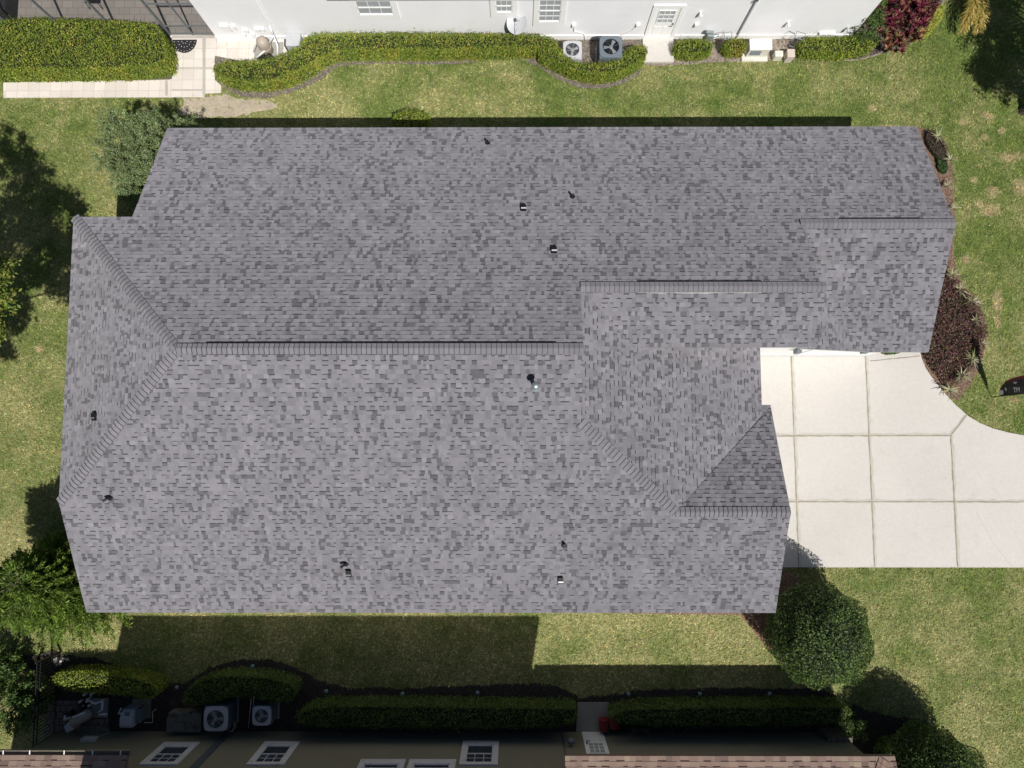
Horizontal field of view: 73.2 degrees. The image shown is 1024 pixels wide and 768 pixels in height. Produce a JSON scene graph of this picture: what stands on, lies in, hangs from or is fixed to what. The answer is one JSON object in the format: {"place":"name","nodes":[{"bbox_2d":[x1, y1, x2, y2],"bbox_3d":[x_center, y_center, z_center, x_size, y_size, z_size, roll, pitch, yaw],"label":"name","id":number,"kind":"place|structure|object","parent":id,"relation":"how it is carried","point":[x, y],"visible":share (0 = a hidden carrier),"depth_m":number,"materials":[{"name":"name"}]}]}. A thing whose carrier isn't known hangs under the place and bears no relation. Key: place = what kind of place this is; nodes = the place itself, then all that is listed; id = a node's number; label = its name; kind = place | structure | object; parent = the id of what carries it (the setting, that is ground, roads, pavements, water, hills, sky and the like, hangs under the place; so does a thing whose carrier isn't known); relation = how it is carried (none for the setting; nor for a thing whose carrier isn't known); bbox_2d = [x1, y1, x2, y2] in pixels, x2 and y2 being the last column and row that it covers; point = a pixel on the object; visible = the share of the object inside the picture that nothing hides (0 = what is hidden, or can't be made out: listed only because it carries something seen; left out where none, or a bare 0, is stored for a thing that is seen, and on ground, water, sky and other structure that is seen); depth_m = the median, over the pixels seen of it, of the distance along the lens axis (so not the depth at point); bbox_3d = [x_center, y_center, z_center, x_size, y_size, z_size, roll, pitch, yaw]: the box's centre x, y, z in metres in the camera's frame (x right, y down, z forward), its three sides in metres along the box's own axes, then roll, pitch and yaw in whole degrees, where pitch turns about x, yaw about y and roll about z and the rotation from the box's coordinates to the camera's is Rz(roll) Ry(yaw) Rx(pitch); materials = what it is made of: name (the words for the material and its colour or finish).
{"place":"outdoors","nodes":[
{"label":"outdoors","id":0,"kind":"place"},
{"bbox_2d":[0,0,17,20],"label":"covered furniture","id":1,"kind":"object","parent":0,"point":[8,8],"visible":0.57,"depth_m":27.42,"materials":[{"name":"grey fabric"}]},
{"bbox_2d":[3,35,288,97],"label":"tile path","id":2,"kind":"structure","parent":0,"point":[188,79],"depth_m":27.59,"materials":[{"name":"beige tile"}]},
{"bbox_2d":[172,40,196,52],"bbox_3d":[-13.162,-13.570,27.690,0.980,0.023,0.550,0,85,0],"label":"doormat","id":3,"kind":"object","parent":2,"relation":"on","point":[183,46],"visible":1,"depth_m":27.68,"materials":[{"name":"black rubber"}]},
{"bbox_2d":[165,35,214,95],"bbox_3d":[-12.901,-12.775,27.630,1.962,0.001,2.516,0,85,0],"label":"tile path border","id":4,"kind":"object","parent":2,"relation":"on","point":[204,67],"visible":0.94,"depth_m":27.62,"materials":[{"name":"beige tile"}]},
{"bbox_2d":[253,25,282,60],"bbox_3d":[-9.781,-13.353,27.174,1.185,0.998,1.110,0,85,0],"label":"pool filter","id":5,"kind":"object","parent":2,"relation":"on","point":[263,46],"visible":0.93,"depth_m":27.33,"materials":[{"name":"white plastic"}]},
{"bbox_2d":[284,33,303,51],"bbox_3d":[-8.625,-13.453,27.313,0.680,0.710,0.520,0,85,0],"label":"pool heater","id":6,"kind":"object","parent":2,"relation":"on","point":[292,38],"visible":0.69,"depth_m":26.97,"materials":[{"name":"white paint"}]},
{"bbox_2d":[0,0,1023,767],"bbox_3d":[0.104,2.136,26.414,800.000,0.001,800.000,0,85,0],"label":"lawn","id":7,"kind":"structure","parent":0,"point":[554,122],"depth_m":26.62,"materials":[{"name":"green plant"}]},
{"bbox_2d":[0,251,22,346],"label":"broadleaf tree","id":8,"kind":"object","parent":7,"relation":"on","point":[6,264],"visible":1,"depth_m":20.38,"materials":[{"name":"green plant"}]},
{"bbox_2d":[0,663,54,738],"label":"leafy shrub","id":9,"kind":"object","parent":7,"relation":"on","point":[15,697],"visible":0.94,"depth_m":24.55,"materials":[{"name":"green plant"}]},
{"bbox_2d":[0,522,133,647],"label":"feathery tree","id":10,"kind":"object","parent":7,"relation":"on","point":[40,589],"visible":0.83,"depth_m":22.94,"materials":[{"name":"green plant"}]},
{"bbox_2d":[44,700,108,734],"bbox_3d":[-16.157,12.411,25.642,2.457,0.050,1.258,0,85,0],"label":"paver pad","id":11,"kind":"object","parent":7,"relation":"on","point":[66,706],"visible":0.5,"depth_m":25.61,"materials":[{"name":"grey concrete"}]},
{"bbox_2d":[63,692,108,732],"bbox_3d":[-15.602,12.082,25.311,1.226,0.659,1.639,45,87,3],"label":"pool filter","id":12,"kind":"object","parent":11,"relation":"on","point":[99,708],"visible":0.97,"depth_m":25.34,"materials":[{"name":"grey paint"}]},
{"bbox_2d":[1,36,171,80],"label":"mulch bed","id":13,"kind":"object","parent":7,"relation":"on","point":[169,77],"visible":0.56,"depth_m":27.62,"materials":[{"name":"brown soil"}]},
{"bbox_2d":[0,12,178,82],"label":"hedge","id":14,"kind":"object","parent":13,"relation":"on","point":[64,49],"visible":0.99,"depth_m":26.74,"materials":[{"name":"green plant"}]},
{"bbox_2d":[15,0,213,34],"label":"lanai deck","id":15,"kind":"structure","parent":7,"relation":"on","point":[131,10],"depth_m":27.82,"materials":[{"name":"beige tile"}]},
{"bbox_2d":[0,0,213,35],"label":"screen enclosure","id":16,"kind":"object","parent":15,"relation":"on","point":[103,18],"visible":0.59,"depth_m":26.48,"materials":[{"name":"grey metal"}]},
{"bbox_2d":[89,105,203,204],"bbox_3d":[-13.234,-8.418,25.623,3.476,3.439,3.231,0,85,0],"label":"tall shrub","id":17,"kind":"object","parent":7,"relation":"on","point":[138,152],"visible":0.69,"depth_m":24.34,"materials":[{"name":"green plant"}]},
{"bbox_2d":[177,94,276,118],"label":"bare soil","id":18,"kind":"structure","parent":7,"relation":"on","point":[217,104],"depth_m":27.52,"materials":[{"name":"beige soil"}]},
{"bbox_2d":[392,107,431,126],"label":"bush","id":19,"kind":"object","parent":7,"relation":"on","point":[409,118],"visible":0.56,"depth_m":26.84,"materials":[{"name":"green plant"}]},
{"bbox_2d":[0,728,896,767],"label":"house","id":20,"kind":"structure","parent":7,"relation":"on","point":[827,748],"depth_m":23.93,"materials":[{"name":"beige paint"}]},
{"bbox_2d":[138,742,199,765],"bbox_3d":[-11.758,12.713,23.724,1.280,1.690,0.050,0,85,0],"label":"window","id":21,"kind":"structure","parent":20,"relation":"in","point":[168,753],"depth_m":23.63,"materials":[{"name":"white glass"}]},
{"bbox_2d":[246,741,299,765],"bbox_3d":[-8.198,12.713,23.740,1.260,1.750,0.050,0,85,0],"label":"window","id":22,"kind":"structure","parent":20,"relation":"in","point":[271,753],"depth_m":23.65,"materials":[{"name":"white glass"}]},
{"bbox_2d":[357,759,405,767],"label":"window","id":23,"kind":"structure","parent":20,"relation":"in","point":[364,763],"depth_m":22.92,"materials":[{"name":"white glass"}]},
{"bbox_2d":[407,759,456,767],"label":"window","id":24,"kind":"structure","parent":20,"relation":"in","point":[413,763],"depth_m":22.92,"materials":[{"name":"white glass"}]},
{"bbox_2d":[459,741,498,765],"bbox_3d":[-1.113,12.712,23.757,1.290,1.800,0.050,0,85,0],"label":"window","id":25,"kind":"structure","parent":20,"relation":"in","point":[473,753],"depth_m":23.68,"materials":[{"name":"white glass"}]},
{"bbox_2d":[582,732,609,753],"bbox_3d":[2.965,12.760,24.521,0.796,1.918,0.074,0,85,0],"label":"door","id":26,"kind":"structure","parent":20,"relation":"in","point":[594,742],"depth_m":24.47,"materials":[{"name":"white paint"}]},
{"bbox_2d":[17,650,931,753],"bbox_3d":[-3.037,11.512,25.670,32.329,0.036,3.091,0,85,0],"label":"mulch bed","id":27,"kind":"object","parent":7,"relation":"on","point":[365,693],"visible":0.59,"depth_m":25.63,"materials":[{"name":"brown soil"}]},
{"bbox_2d":[0,638,25,690],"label":"leafy shrub","id":28,"kind":"object","parent":27,"relation":"on","point":[7,656],"visible":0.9,"depth_m":24.89,"materials":[{"name":"green plant"}]},
{"bbox_2d":[32,651,61,746],"bbox_3d":[-16.894,11.396,25.030,0.060,1.400,2.930,0,85,0],"label":"metal fence","id":29,"kind":"object","parent":27,"relation":"on","point":[39,693],"visible":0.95,"depth_m":24.81,"materials":[{"name":"black metal"}]},
{"bbox_2d":[49,662,169,700],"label":"hedge","id":30,"kind":"object","parent":27,"relation":"on","point":[138,682],"visible":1,"depth_m":24.92,"materials":[{"name":"green plant"}]},
{"bbox_2d":[118,698,155,727],"bbox_3d":[-13.817,12.088,25.293,1.393,0.700,0.814,0,85,0],"label":"pool heater","id":31,"kind":"object","parent":27,"relation":"on","point":[135,712],"visible":1,"depth_m":25.22,"materials":[{"name":"grey paint"}]},
{"bbox_2d":[166,708,204,731],"bbox_3d":[-11.970,12.364,25.373,1.270,0.480,0.705,0,85,0],"label":"storage box","id":32,"kind":"object","parent":27,"relation":"on","point":[185,719],"visible":0.99,"depth_m":25.14,"materials":[{"name":"grey plastic"}]},
{"bbox_2d":[204,696,239,730],"bbox_3d":[-10.627,12.047,25.173,0.960,0.960,0.960,0,85,0],"label":"air conditioner","id":33,"kind":"object","parent":27,"relation":"on","point":[222,715],"visible":0.99,"depth_m":24.76,"materials":[{"name":"grey metal"}]},
{"bbox_2d":[181,666,304,706],"bbox_3d":[-9.826,11.043,25.170,4.315,1.162,1.351,0,85,0],"label":"hedge","id":34,"kind":"object","parent":27,"relation":"on","point":[275,685],"visible":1,"depth_m":24.88,"materials":[{"name":"green plant"}]},
{"bbox_2d":[252,698,279,725],"bbox_3d":[-9.032,12.004,25.245,0.780,0.810,0.780,0,85,0],"label":"air conditioner","id":35,"kind":"object","parent":27,"relation":"on","point":[265,713],"visible":0.95,"depth_m":24.90,"materials":[{"name":"grey metal"}]},
{"bbox_2d":[295,693,578,733],"bbox_3d":[-2.687,11.935,24.980,10.242,1.338,1.130,0,85,0],"label":"hedge","id":36,"kind":"object","parent":27,"relation":"on","point":[415,712],"visible":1,"depth_m":24.69,"materials":[{"name":"green plant"}]},
{"bbox_2d":[609,716,618,729],"bbox_3d":[3.751,12.460,25.308,0.350,0.410,0.380,0,85,0],"label":"red can","id":37,"kind":"object","parent":27,"relation":"on","point":[613,725],"visible":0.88,"depth_m":25.16,"materials":[{"name":"plastic"}]},
{"bbox_2d":[607,693,851,729],"bbox_3d":[7.789,11.866,24.965,8.761,1.297,0.949,0,85,0],"label":"hedge","id":38,"kind":"object","parent":27,"relation":"on","point":[718,711],"visible":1,"depth_m":24.66,"materials":[{"name":"green plant"}]},
{"bbox_2d":[833,711,868,742],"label":"leafy shrub","id":39,"kind":"object","parent":27,"relation":"on","point":[859,726],"visible":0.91,"depth_m":24.80,"materials":[{"name":"green plant"}]},
{"bbox_2d":[56,126,956,612],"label":"house","id":40,"kind":"structure","parent":7,"relation":"on","point":[412,370],"depth_m":21.92,"materials":[{"name":"grey tile"}]},
{"bbox_2d":[796,350,869,354],"bbox_3d":[12.048,-1.187,25.406,2.460,1.990,0.023,0,85,0],"label":"garage door","id":41,"kind":"structure","parent":40,"relation":"in","point":[811,352],"depth_m":25.81,"materials":[{"name":"white paint"}]},
{"bbox_2d":[189,0,881,39],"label":"house","id":42,"kind":"structure","parent":7,"relation":"on","point":[554,19],"depth_m":26.28,"materials":[{"name":"white paint"}]},
{"bbox_2d":[349,0,399,18],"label":"window","id":43,"kind":"structure","parent":42,"relation":"in","point":[362,9],"depth_m":25.77,"materials":[{"name":"white paint"}]},
{"bbox_2d":[490,0,517,16],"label":"window","id":44,"kind":"structure","parent":42,"relation":"in","point":[498,8],"depth_m":25.66,"materials":[{"name":"white paint"}]},
{"bbox_2d":[533,0,566,25],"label":"window","id":45,"kind":"structure","parent":42,"relation":"in","point":[546,12],"depth_m":25.95,"materials":[{"name":"white paint"}]},
{"bbox_2d":[644,4,685,37],"bbox_3d":[5.854,-13.918,26.586,1.200,2.200,0.074,0,85,0],"label":"door","id":46,"kind":"structure","parent":42,"relation":"in","point":[664,20],"depth_m":26.38,"materials":[{"name":"white paint"}]},
{"bbox_2d":[705,30,719,41],"bbox_3d":[7.894,-13.721,27.254,0.599,0.819,0.188,0,85,0],"label":"gas meter","id":47,"kind":"object","parent":42,"relation":"attached to","point":[710,35],"visible":0.85,"depth_m":27.12,"materials":[{"name":"metal"}]},
{"bbox_2d":[215,0,944,98],"bbox_3d":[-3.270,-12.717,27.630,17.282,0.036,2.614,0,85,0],"label":"mulch bed","id":48,"kind":"object","parent":7,"relation":"on","point":[469,62],"visible":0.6,"depth_m":27.61,"materials":[{"name":"brown wood"}]},
{"bbox_2d":[211,27,558,93],"bbox_3d":[-4.966,-13.081,27.071,13.572,1.220,1.903,-7,85,0],"label":"hedge","id":49,"kind":"object","parent":48,"relation":"on","point":[312,56],"visible":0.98,"depth_m":26.82,"materials":[{"name":"green plant"}]},
{"bbox_2d":[507,16,526,35],"bbox_3d":[0.183,-13.739,26.825,0.775,1.742,0.736,0,85,0],"label":"satellite dish","id":50,"kind":"object","parent":48,"relation":"on","point":[516,26],"visible":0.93,"depth_m":26.40,"materials":[{"name":"grey paint"}]},
{"bbox_2d":[561,41,581,62],"bbox_3d":[2.366,-13.044,27.276,0.840,0.710,0.840,0,85,0],"label":"air conditioner","id":51,"kind":"object","parent":48,"relation":"on","point":[573,49],"visible":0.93,"depth_m":26.96,"materials":[{"name":"white metal"}]},
{"bbox_2d":[537,41,647,84],"bbox_3d":[3.126,-12.597,27.075,4.393,1.069,1.442,0,85,0],"label":"hedge","id":52,"kind":"object","parent":48,"relation":"on","point":[633,60],"visible":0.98,"depth_m":26.85,"materials":[{"name":"green plant"}]},
{"bbox_2d":[595,36,621,65],"bbox_3d":[3.826,-12.998,27.116,0.980,1.010,0.980,0,85,0],"label":"air conditioner","id":53,"kind":"object","parent":48,"relation":"on","point":[608,48],"visible":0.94,"depth_m":26.66,"materials":[{"name":"grey metal"}]},
{"bbox_2d":[632,570,809,666],"bbox_3d":[-2.441,8.832,25.883,28.088,0.038,3.857,0,85,0],"label":"mulch bed","id":54,"kind":"object","parent":7,"relation":"on","point":[753,624],"visible":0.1,"depth_m":25.84,"materials":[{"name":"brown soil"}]},
{"bbox_2d":[763,580,874,690],"bbox_3d":[10.757,8.695,24.037,3.648,3.609,3.595,0,85,0],"label":"round bush","id":55,"kind":"object","parent":54,"relation":"on","point":[820,636],"visible":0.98,"depth_m":23.08,"materials":[{"name":"green plant"}]},
{"bbox_2d":[645,0,945,65],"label":"mulch bed","id":56,"kind":"object","parent":7,"relation":"on","point":[722,58],"visible":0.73,"depth_m":27.60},
{"bbox_2d":[642,38,673,62],"bbox_3d":[5.845,-13.352,27.593,1.244,0.140,1.029,0,85,0],"label":"door step","id":57,"kind":"object","parent":56,"relation":"on","point":[659,50],"depth_m":27.53,"materials":[{"name":"concrete"}]},
{"bbox_2d":[670,37,713,62],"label":"hedge","id":58,"kind":"object","parent":56,"relation":"on","point":[693,49],"visible":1,"depth_m":27.09,"materials":[{"name":"green plant"}]},
{"bbox_2d":[718,36,747,59],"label":"bush","id":59,"kind":"object","parent":56,"relation":"on","point":[733,47],"visible":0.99,"depth_m":27.04,"materials":[{"name":"green plant"}]},
{"bbox_2d":[741,39,771,61],"bbox_3d":[9.685,-13.194,27.264,1.030,0.700,0.570,0,85,0],"label":"generator","id":60,"kind":"object","parent":56,"relation":"on","point":[757,50],"visible":0.94,"depth_m":27.11,"materials":[{"name":"beige metal"}]},
{"bbox_2d":[772,51,782,60],"bbox_3d":[10.558,-13.051,27.410,0.340,0.380,0.250,0,85,0],"label":"utility pedestal","id":61,"kind":"object","parent":56,"relation":"on","point":[777,55],"visible":1,"depth_m":27.27,"materials":[{"name":"beige plastic"}]},
{"bbox_2d":[783,49,794,62],"bbox_3d":[11.002,-13.022,27.371,0.300,0.450,0.330,0,85,0],"label":"utility pedestal","id":62,"kind":"object","parent":56,"relation":"on","point":[788,55],"visible":1,"depth_m":27.19,"materials":[{"name":"beige plastic"}]},
{"bbox_2d":[786,31,805,49],"bbox_3d":[11.188,-13.486,27.151,0.378,0.962,0.277,17,86,2],"label":"hose rack","id":63,"kind":"object","parent":56,"relation":"on","point":[797,40],"visible":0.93,"depth_m":26.83,"materials":[{"name":"metal"}]},
{"bbox_2d":[876,0,940,47],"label":"red leaf shrub","id":64,"kind":"object","parent":56,"relation":"on","point":[902,29],"visible":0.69,"depth_m":27.42,"materials":[{"name":"red plant"}]},
{"bbox_2d":[885,39,895,52],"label":"red leaf plant","id":65,"kind":"object","parent":64,"relation":"on","point":[889,47],"visible":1,"depth_m":27.08,"materials":[{"name":"red plant"}]},
{"bbox_2d":[888,12,900,23],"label":"red leaf plant","id":66,"kind":"object","parent":64,"relation":"on","point":[893,19],"visible":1,"depth_m":27.19,"materials":[{"name":"red plant"}]},
{"bbox_2d":[894,8,904,17],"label":"red leaf plant","id":67,"kind":"object","parent":64,"relation":"on","point":[898,14],"visible":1,"depth_m":27.09,"materials":[{"name":"red plant"}]},
{"bbox_2d":[898,0,905,9],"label":"red leaf plant","id":68,"kind":"object","parent":64,"relation":"on","point":[902,3],"visible":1,"depth_m":26.95,"materials":[{"name":"red plant"}]},
{"bbox_2d":[902,1,910,13],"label":"red leaf plant","id":69,"kind":"object","parent":64,"relation":"on","point":[906,7],"visible":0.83,"depth_m":27.22,"materials":[{"name":"red plant"}]},
{"bbox_2d":[917,0,929,11],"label":"red leaf plant","id":70,"kind":"object","parent":64,"relation":"on","point":[922,5],"visible":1,"depth_m":27.00,"materials":[{"name":"red plant"}]},
{"bbox_2d":[917,26,929,35],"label":"red leaf plant","id":71,"kind":"object","parent":64,"relation":"on","point":[920,30],"visible":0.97,"depth_m":27.27,"materials":[{"name":"red plant"}]},
{"bbox_2d":[919,13,932,26],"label":"red leaf plant","id":72,"kind":"object","parent":64,"relation":"on","point":[924,22],"visible":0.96,"depth_m":27.14,"materials":[{"name":"red plant"}]},
{"bbox_2d":[795,0,941,58],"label":"dark mulch","id":73,"kind":"object","parent":7,"relation":"on","point":[880,43],"visible":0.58,"depth_m":27.62,"materials":[{"name":"black soil"}]},
{"bbox_2d":[794,34,878,62],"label":"hedge","id":74,"kind":"object","parent":73,"relation":"on","point":[831,49],"visible":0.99,"depth_m":27.02,"materials":[{"name":"green plant"}]},
{"bbox_2d":[851,12,886,43],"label":"leafy shrub","id":75,"kind":"object","parent":73,"relation":"on","point":[868,34],"visible":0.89,"depth_m":26.74,"materials":[{"name":"green plant"}]},
{"bbox_2d":[862,0,887,25],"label":"leafy shrub","id":76,"kind":"object","parent":73,"relation":"on","point":[875,12],"visible":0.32,"depth_m":26.58,"materials":[{"name":"green plant"}]},
{"bbox_2d":[911,4,944,42],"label":"ground cover","id":77,"kind":"object","parent":73,"relation":"on","point":[937,17],"visible":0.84,"depth_m":27.52,"materials":[{"name":"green plant"}]},
{"bbox_2d":[845,704,942,753],"bbox_3d":[15.005,13.586,25.431,5.374,0.036,3.464,0,85,0],"label":"mulch bed","id":78,"kind":"object","parent":7,"relation":"on","point":[893,726],"visible":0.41,"depth_m":25.49,"materials":[{"name":"brown soil"}]},
{"bbox_2d":[873,719,986,767],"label":"round bush","id":79,"kind":"object","parent":78,"relation":"on","point":[912,747],"visible":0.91,"depth_m":23.29,"materials":[{"name":"green plant"}]},
{"bbox_2d":[917,127,985,399],"bbox_3d":[15.707,-4.785,26.912,5.262,0.040,10.836,0,85,0],"label":"mulch bed","id":80,"kind":"object","parent":7,"relation":"on","point":[922,132],"visible":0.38,"depth_m":27.05,"materials":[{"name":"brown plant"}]},
{"bbox_2d":[925,129,947,160],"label":"purple shrub","id":81,"kind":"object","parent":80,"relation":"on","point":[935,146],"visible":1,"depth_m":27.08,"materials":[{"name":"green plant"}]},
{"bbox_2d":[945,151,959,165],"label":"spiky plant","id":82,"kind":"object","parent":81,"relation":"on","point":[950,159],"visible":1,"depth_m":26.91,"materials":[{"name":"green plant"}]},
{"bbox_2d":[930,126,947,141],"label":"spiky plant","id":83,"kind":"object","parent":80,"relation":"on","point":[937,135],"visible":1,"depth_m":26.99,"materials":[{"name":"green plant"}]},
{"bbox_2d":[935,155,948,173],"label":"green tuft","id":84,"kind":"object","parent":80,"relation":"on","point":[942,167],"visible":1,"depth_m":27.07,"materials":[{"name":"green plant"}]},
{"bbox_2d":[939,381,959,400],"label":"spiky plant","id":85,"kind":"object","parent":80,"relation":"on","point":[950,390],"visible":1,"depth_m":26.16,"materials":[{"name":"green plant"}]},
{"bbox_2d":[923,274,987,385],"bbox_3d":[16.941,-2.034,26.469,2.659,0.435,4.004,25,86,2],"label":"purple shrub","id":86,"kind":"object","parent":80,"relation":"on","point":[957,334],"visible":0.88,"depth_m":26.41,"materials":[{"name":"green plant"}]},
{"bbox_2d":[947,267,961,280],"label":"spiky plant","id":87,"kind":"object","parent":86,"relation":"on","point":[952,272],"visible":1,"depth_m":26.53,"materials":[{"name":"green plant"}]},
{"bbox_2d":[952,282,970,299],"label":"spiky plant","id":88,"kind":"object","parent":86,"relation":"on","point":[960,287],"visible":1,"depth_m":26.46,"materials":[{"name":"green plant"}]},
{"bbox_2d":[955,365,974,386],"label":"spiky plant","id":89,"kind":"object","parent":86,"relation":"on","point":[960,377],"visible":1,"depth_m":26.16,"materials":[{"name":"green plant"}]},
{"bbox_2d":[963,347,982,367],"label":"spiky plant","id":90,"kind":"object","parent":86,"relation":"on","point":[974,358],"visible":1,"depth_m":26.27,"materials":[{"name":"green plant"}]},
{"bbox_2d":[965,293,982,310],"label":"spiky plant","id":91,"kind":"object","parent":86,"relation":"on","point":[974,298],"visible":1,"depth_m":26.44,"materials":[{"name":"green plant"}]},
{"bbox_2d":[979,338,990,350],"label":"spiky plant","id":92,"kind":"object","parent":86,"relation":"on","point":[984,343],"visible":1,"depth_m":26.32,"materials":[{"name":"green plant"}]},
{"bbox_2d":[957,0,991,35],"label":"golden palm","id":93,"kind":"object","parent":7,"relation":"on","point":[971,13],"visible":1,"depth_m":26.92,"materials":[{"name":"yellow plant"}]},
{"bbox_2d":[992,375,1023,396],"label":"feather flag","id":94,"kind":"object","parent":7,"relation":"on","point":[1013,386],"visible":1,"depth_m":25.31,"materials":[{"name":"black fabric"}]},
{"bbox_2d":[576,702,608,731],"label":"concrete pad","id":95,"kind":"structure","parent":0,"point":[589,714],"depth_m":25.53,"materials":[{"name":"grey concrete"}]},
{"bbox_2d":[599,717,607,731],"bbox_3d":[3.354,12.502,25.297,0.300,0.430,0.400,0,85,0],"label":"red can","id":96,"kind":"object","parent":95,"relation":"on","point":[603,724],"visible":1,"depth_m":25.15,"materials":[{"name":"plastic"}]},
{"bbox_2d":[881,352,899,354],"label":"green tuft","id":97,"kind":"object","parent":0,"point":[888,353],"visible":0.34,"depth_m":26.45,"materials":[{"name":"green plant"}]},
{"bbox_2d":[760,352,1023,567],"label":"driveway","id":98,"kind":"structure","parent":0,"point":[907,396],"depth_m":26.23,"materials":[{"name":"concrete"}]},
{"bbox_2d":[777,355,1018,566],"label":"driveway joints","id":99,"kind":"object","parent":98,"relation":"on","point":[868,436],"visible":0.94,"depth_m":26.22,"materials":[{"name":"grey concrete"}]},
{"bbox_2d":[776,356,1023,566],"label":"driveway joint stain","id":100,"kind":"object","parent":98,"relation":"on","point":[872,470],"visible":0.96,"depth_m":26.20,"materials":[{"name":"beige concrete"}]},
{"bbox_2d":[900,36,909,45],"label":"red leaf plant","id":101,"kind":"object","parent":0,"point":[904,43],"visible":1,"depth_m":26.79,"materials":[{"name":"red plant"}]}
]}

